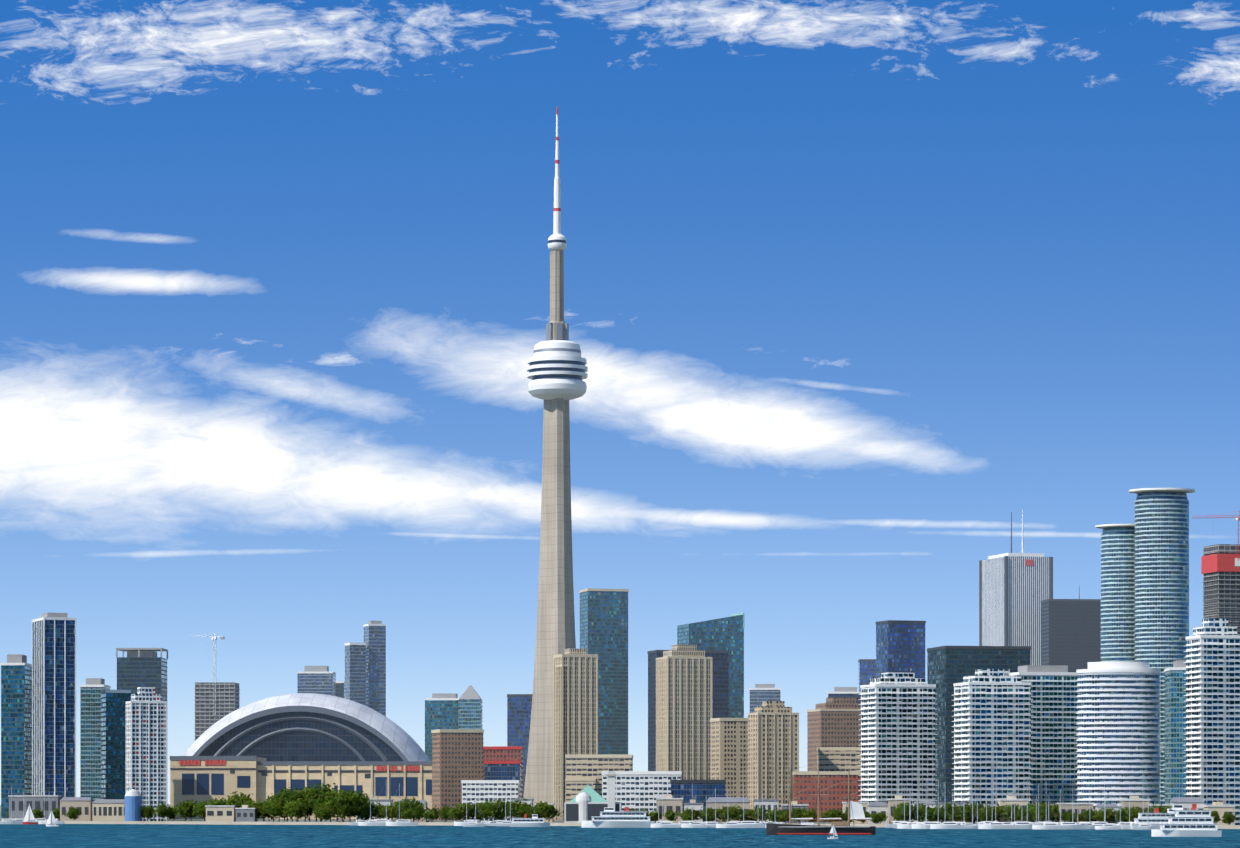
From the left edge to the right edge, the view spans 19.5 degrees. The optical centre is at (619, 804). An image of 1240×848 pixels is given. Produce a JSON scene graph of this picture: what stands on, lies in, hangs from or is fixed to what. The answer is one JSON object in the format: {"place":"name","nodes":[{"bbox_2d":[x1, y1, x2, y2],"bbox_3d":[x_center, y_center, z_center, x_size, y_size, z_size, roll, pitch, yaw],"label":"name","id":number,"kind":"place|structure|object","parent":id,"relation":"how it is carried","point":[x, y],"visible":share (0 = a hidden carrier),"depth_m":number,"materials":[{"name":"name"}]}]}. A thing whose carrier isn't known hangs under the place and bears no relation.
{"place":"outdoors","nodes":[
{"label":"outdoors","id":0,"kind":"place"},
{"bbox_2d":[0,805,867,823],"bbox_3d":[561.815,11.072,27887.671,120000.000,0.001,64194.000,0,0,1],"label":"land","id":1,"kind":"structure","parent":0,"point":[353,820],"depth_m":2486.08,"materials":[{"name":"green plant"}]},
{"bbox_2d":[1,654,31,819],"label":"glass high-rise","id":2,"kind":"structure","parent":1,"relation":"on","point":[16,722],"depth_m":2500.14,"materials":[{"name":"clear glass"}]},
{"bbox_2d":[32,613,75,798],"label":"skyscraper","id":3,"kind":"structure","parent":1,"relation":"on","point":[53,703],"depth_m":2454.17,"materials":[{"name":"blue glass"}]},
{"bbox_2d":[80,678,110,799],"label":"high-rise building","id":4,"kind":"structure","parent":1,"relation":"on","point":[90,737],"depth_m":2619.31,"materials":[{"name":"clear glass"}]},
{"bbox_2d":[101,690,130,798],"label":"glass high-rise","id":5,"kind":"structure","parent":1,"relation":"on","point":[113,744],"depth_m":2480.91,"materials":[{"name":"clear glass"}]},
{"bbox_2d":[116,648,167,700],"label":"building","id":6,"kind":"structure","parent":1,"relation":"on","point":[141,667],"depth_m":3050.02,"materials":[{"name":"teal glass"}]},
{"bbox_2d":[126,687,166,820],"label":"apartment tower","id":7,"kind":"structure","parent":1,"relation":"on","point":[146,742],"depth_m":2402.47,"materials":[{"name":"white concrete"}]},
{"bbox_2d":[194,682,239,740],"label":"construction","id":8,"kind":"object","parent":1,"relation":"on","point":[227,700],"visible":0.27,"depth_m":3299.23,"materials":[{"name":"white concrete"}]},
{"bbox_2d":[190,633,224,714],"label":"crane","id":9,"kind":"object","parent":8,"relation":"on","point":[214,638],"visible":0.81,"depth_m":3297.73,"materials":[{"name":"white metal"}]},
{"bbox_2d":[169,693,431,818],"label":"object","id":10,"kind":"structure","parent":1,"relation":"on","point":[262,749],"depth_m":2747.41,"materials":[{"name":"concrete"}]},
{"bbox_2d":[297,666,335,695],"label":"office building","id":11,"kind":"structure","parent":1,"relation":"on","point":[317,679],"depth_m":3497.65,"materials":[{"name":"blue glass"}]},
{"bbox_2d":[336,681,344,697],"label":"building","id":12,"kind":"structure","parent":1,"relation":"on","point":[340,688],"depth_m":3547.13,"materials":[{"name":"white"}]},
{"bbox_2d":[344,643,365,705],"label":"high-rise building","id":13,"kind":"structure","parent":1,"relation":"on","point":[355,672],"depth_m":3249.22,"materials":[{"name":"blue glass"}]},
{"bbox_2d":[363,621,385,716],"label":"skyscraper","id":14,"kind":"structure","parent":1,"relation":"on","point":[375,636],"depth_m":3258.90,"materials":[{"name":"blue glass"}]},
{"bbox_2d":[424,693,458,760],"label":"glass building","id":15,"kind":"structure","parent":1,"relation":"on","point":[441,710],"depth_m":3094.44,"materials":[{"name":"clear glass"}]},
{"bbox_2d":[431,729,483,819],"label":"brick building","id":16,"kind":"structure","parent":1,"relation":"on","point":[457,756],"depth_m":2517.82,"materials":[{"name":"brown brick"}]},
{"bbox_2d":[459,685,481,729],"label":"building","id":17,"kind":"structure","parent":1,"relation":"on","point":[470,708],"depth_m":3073.87,"materials":[{"name":"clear glass"}]},
{"bbox_2d":[461,780,520,820],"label":"low-rise building","id":18,"kind":"structure","parent":1,"relation":"on","point":[483,791],"depth_m":2442.77,"materials":[{"name":"white concrete"}]},
{"bbox_2d":[484,761,521,798],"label":"building","id":19,"kind":"structure","parent":1,"relation":"on","point":[502,770],"depth_m":2592.71,"materials":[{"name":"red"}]},
{"bbox_2d":[483,746,523,798],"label":"building","id":20,"kind":"structure","parent":1,"relation":"on","point":[502,753],"depth_m":2642.81,"materials":[{"name":"brick"}]},
{"bbox_2d":[507,694,532,794],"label":"skyscraper","id":21,"kind":"structure","parent":1,"relation":"on","point":[519,707],"depth_m":3242.99,"materials":[{"name":"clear glass"}]},
{"bbox_2d":[523,107,587,806],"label":"observation tower","id":22,"kind":"structure","parent":1,"relation":"on","point":[557,368],"depth_m":2788.64,"materials":[{"name":"concrete"}]},
{"bbox_2d":[553,648,597,819],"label":"beige slab","id":23,"kind":"structure","parent":1,"relation":"on","point":[575,701],"depth_m":2516.08,"materials":[{"name":"grey concrete"}]},
{"bbox_2d":[565,754,632,801],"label":"low-rise building","id":24,"kind":"structure","parent":1,"relation":"on","point":[583,771],"depth_m":2371.02,"materials":[{"name":"grey concrete"}]},
{"bbox_2d":[579,588,628,753],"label":"glass skyscraper","id":25,"kind":"structure","parent":1,"relation":"on","point":[604,624],"depth_m":3147.04,"materials":[{"name":"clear glass"}]},
{"bbox_2d":[8,771,1234,824],"bbox_3d":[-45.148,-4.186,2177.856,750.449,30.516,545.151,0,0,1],"label":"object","id":26,"kind":"object","parent":1,"relation":"on","point":[587,802],"visible":0.48,"depth_m":2124.62,"materials":[{"name":"grey"}]},
{"bbox_2d":[6,783,1237,824],"bbox_3d":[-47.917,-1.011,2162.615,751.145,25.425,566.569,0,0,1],"label":"trees","id":27,"kind":"object","parent":1,"relation":"on","point":[326,803],"visible":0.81,"depth_m":2174.56,"materials":[{"name":"green plant"}]},
{"bbox_2d":[602,771,681,820],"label":"low-rise building","id":28,"kind":"structure","parent":1,"relation":"on","point":[637,790],"depth_m":2330.51,"materials":[{"name":"white concrete"}]},
{"bbox_2d":[64,821,1239,828],"bbox_3d":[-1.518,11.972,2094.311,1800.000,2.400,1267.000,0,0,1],"label":"quay wall","id":29,"kind":"structure","parent":1,"relation":"on","point":[348,823],"depth_m":2247.66,"materials":[{"name":"concrete"}]},
{"bbox_2d":[647,650,728,770],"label":"blue slab","id":30,"kind":"structure","parent":1,"relation":"on","point":[720,683],"depth_m":3052.75,"materials":[{"name":"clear glass"}]},
{"bbox_2d":[670,780,725,821],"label":"low-rise building","id":31,"kind":"structure","parent":1,"relation":"on","point":[687,791],"depth_m":2269.71,"materials":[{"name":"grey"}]},
{"bbox_2d":[677,613,743,717],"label":"glass skyscraper","id":32,"kind":"structure","parent":1,"relation":"on","point":[726,633],"depth_m":3119.53,"materials":[{"name":"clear glass"}]},
{"bbox_2d":[710,718,747,796],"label":"apartment building","id":33,"kind":"structure","parent":1,"relation":"on","point":[729,750],"depth_m":2412.05,"materials":[{"name":"grey concrete"}]},
{"bbox_2d":[749,684,780,712],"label":"office tower","id":34,"kind":"structure","parent":1,"relation":"on","point":[759,694],"depth_m":3388.22,"materials":[{"name":"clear glass"}]},
{"bbox_2d":[748,701,798,810],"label":"building","id":35,"kind":"structure","parent":1,"relation":"on","point":[773,743],"depth_m":2352.91,"materials":[{"name":"grey concrete"}]},
{"bbox_2d":[792,771,860,821],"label":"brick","id":36,"kind":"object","parent":1,"relation":"on","point":[835,797],"visible":0.54,"depth_m":2287.93,"materials":[{"name":"red brick"}]},
{"bbox_2d":[807,698,860,770],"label":"building","id":37,"kind":"structure","parent":1,"relation":"on","point":[833,722],"depth_m":2643.51,"materials":[{"name":"brown brick"}]},
{"bbox_2d":[817,747,860,770],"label":"building","id":38,"kind":"structure","parent":1,"relation":"on","point":[844,758],"depth_m":2387.61,"materials":[{"name":"grey"}]},
{"bbox_2d":[827,687,860,702],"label":"building","id":39,"kind":"structure","parent":1,"relation":"on","point":[845,692],"depth_m":3286.68,"materials":[{"name":"grey glass"}]},
{"bbox_2d":[858,659,875,691],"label":"office tower","id":40,"kind":"structure","parent":1,"relation":"on","point":[867,670],"depth_m":3485.88,"materials":[{"name":"blue glass"}]},
{"bbox_2d":[858,672,936,822],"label":"apartment tower","id":41,"kind":"structure","parent":1,"relation":"on","point":[898,729],"depth_m":2123.14,"materials":[{"name":"white"}]},
{"bbox_2d":[876,620,925,678],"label":"blue tower","id":42,"kind":"structure","parent":1,"relation":"on","point":[900,645],"depth_m":2992.07,"materials":[{"name":"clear glass"}]},
{"bbox_2d":[927,646,1030,805],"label":"teal block","id":43,"kind":"structure","parent":1,"relation":"on","point":[948,667],"depth_m":2741.77,"materials":[{"name":"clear glass"}]},
{"bbox_2d":[952,669,1032,822],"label":"apartment tower","id":44,"kind":"structure","parent":1,"relation":"on","point":[992,725],"depth_m":2031.31,"materials":[{"name":"white concrete"}]},
{"bbox_2d":[979,510,1052,664],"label":"skyscraper","id":45,"kind":"structure","parent":1,"relation":"on","point":[1015,589],"depth_m":3591.76,"materials":[{"name":"white"}]},
{"bbox_2d":[1010,665,1076,821],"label":"apartment tower","id":46,"kind":"structure","parent":1,"relation":"on","point":[1053,729],"depth_m":2090.41,"materials":[{"name":"white"}]},
{"bbox_2d":[1040,587,1100,671],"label":"skyscraper","id":47,"kind":"structure","parent":1,"relation":"on","point":[1071,634],"depth_m":3485.39,"materials":[{"name":"grey concrete"}]},
{"bbox_2d":[1095,524,1134,661],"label":"skyscraper","id":48,"kind":"structure","parent":1,"relation":"on","point":[1117,592],"depth_m":2484.59,"materials":[{"name":"teal glass"}]},
{"bbox_2d":[1076,662,1160,809],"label":"rounded apartment building","id":49,"kind":"structure","parent":1,"relation":"on","point":[1118,724],"depth_m":1976.74,"materials":[{"name":"white concrete"}]},
{"bbox_2d":[1129,488,1194,803],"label":"skyscraper","id":50,"kind":"structure","parent":1,"relation":"on","point":[1161,574],"depth_m":2444.56,"materials":[{"name":"teal glass"}]},
{"bbox_2d":[1164,660,1185,806],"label":"building","id":51,"kind":"structure","parent":1,"relation":"on","point":[1175,735],"depth_m":2283.15,"materials":[{"name":"teal glass"}]},
{"bbox_2d":[1184,618,1239,824],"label":"apartment tower","id":52,"kind":"structure","parent":1,"relation":"on","point":[1212,701],"depth_m":1947.15,"materials":[{"name":"white concrete"}]},
{"bbox_2d":[1201,544,1239,634],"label":"building","id":53,"kind":"structure","parent":1,"relation":"on","point":[1220,567],"depth_m":2633.97,"materials":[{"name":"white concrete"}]},
{"bbox_2d":[1201,511,1239,558],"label":"crane","id":54,"kind":"object","parent":53,"relation":"on","point":[1237,518],"visible":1,"depth_m":2632.29,"materials":[{"name":"red"}]},
{"bbox_2d":[0,824,1239,847],"bbox_3d":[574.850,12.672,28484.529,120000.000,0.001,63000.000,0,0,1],"label":"water","id":55,"kind":"structure","parent":0,"point":[174,836],"depth_m":1340.96,"materials":[{"name":"blue liquid"}]},
{"bbox_2d":[0,763,1221,838],"bbox_3d":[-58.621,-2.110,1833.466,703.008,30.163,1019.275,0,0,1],"label":"boats","id":56,"kind":"object","parent":55,"relation":"on","point":[1176,820],"visible":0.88,"depth_m":1858.61,"materials":[{"name":"white"}]},
{"bbox_2d":[0,0,1239,804],"label":"sky","id":57,"kind":"structure","parent":0,"point":[854,290],"materials":[{"name":"blue"}]},
{"bbox_2d":[656,644,712,779],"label":"beige tower","id":58,"kind":"structure","parent":0,"point":[684,694],"depth_m":2495.68,"materials":[{"name":"grey concrete"}]}
]}

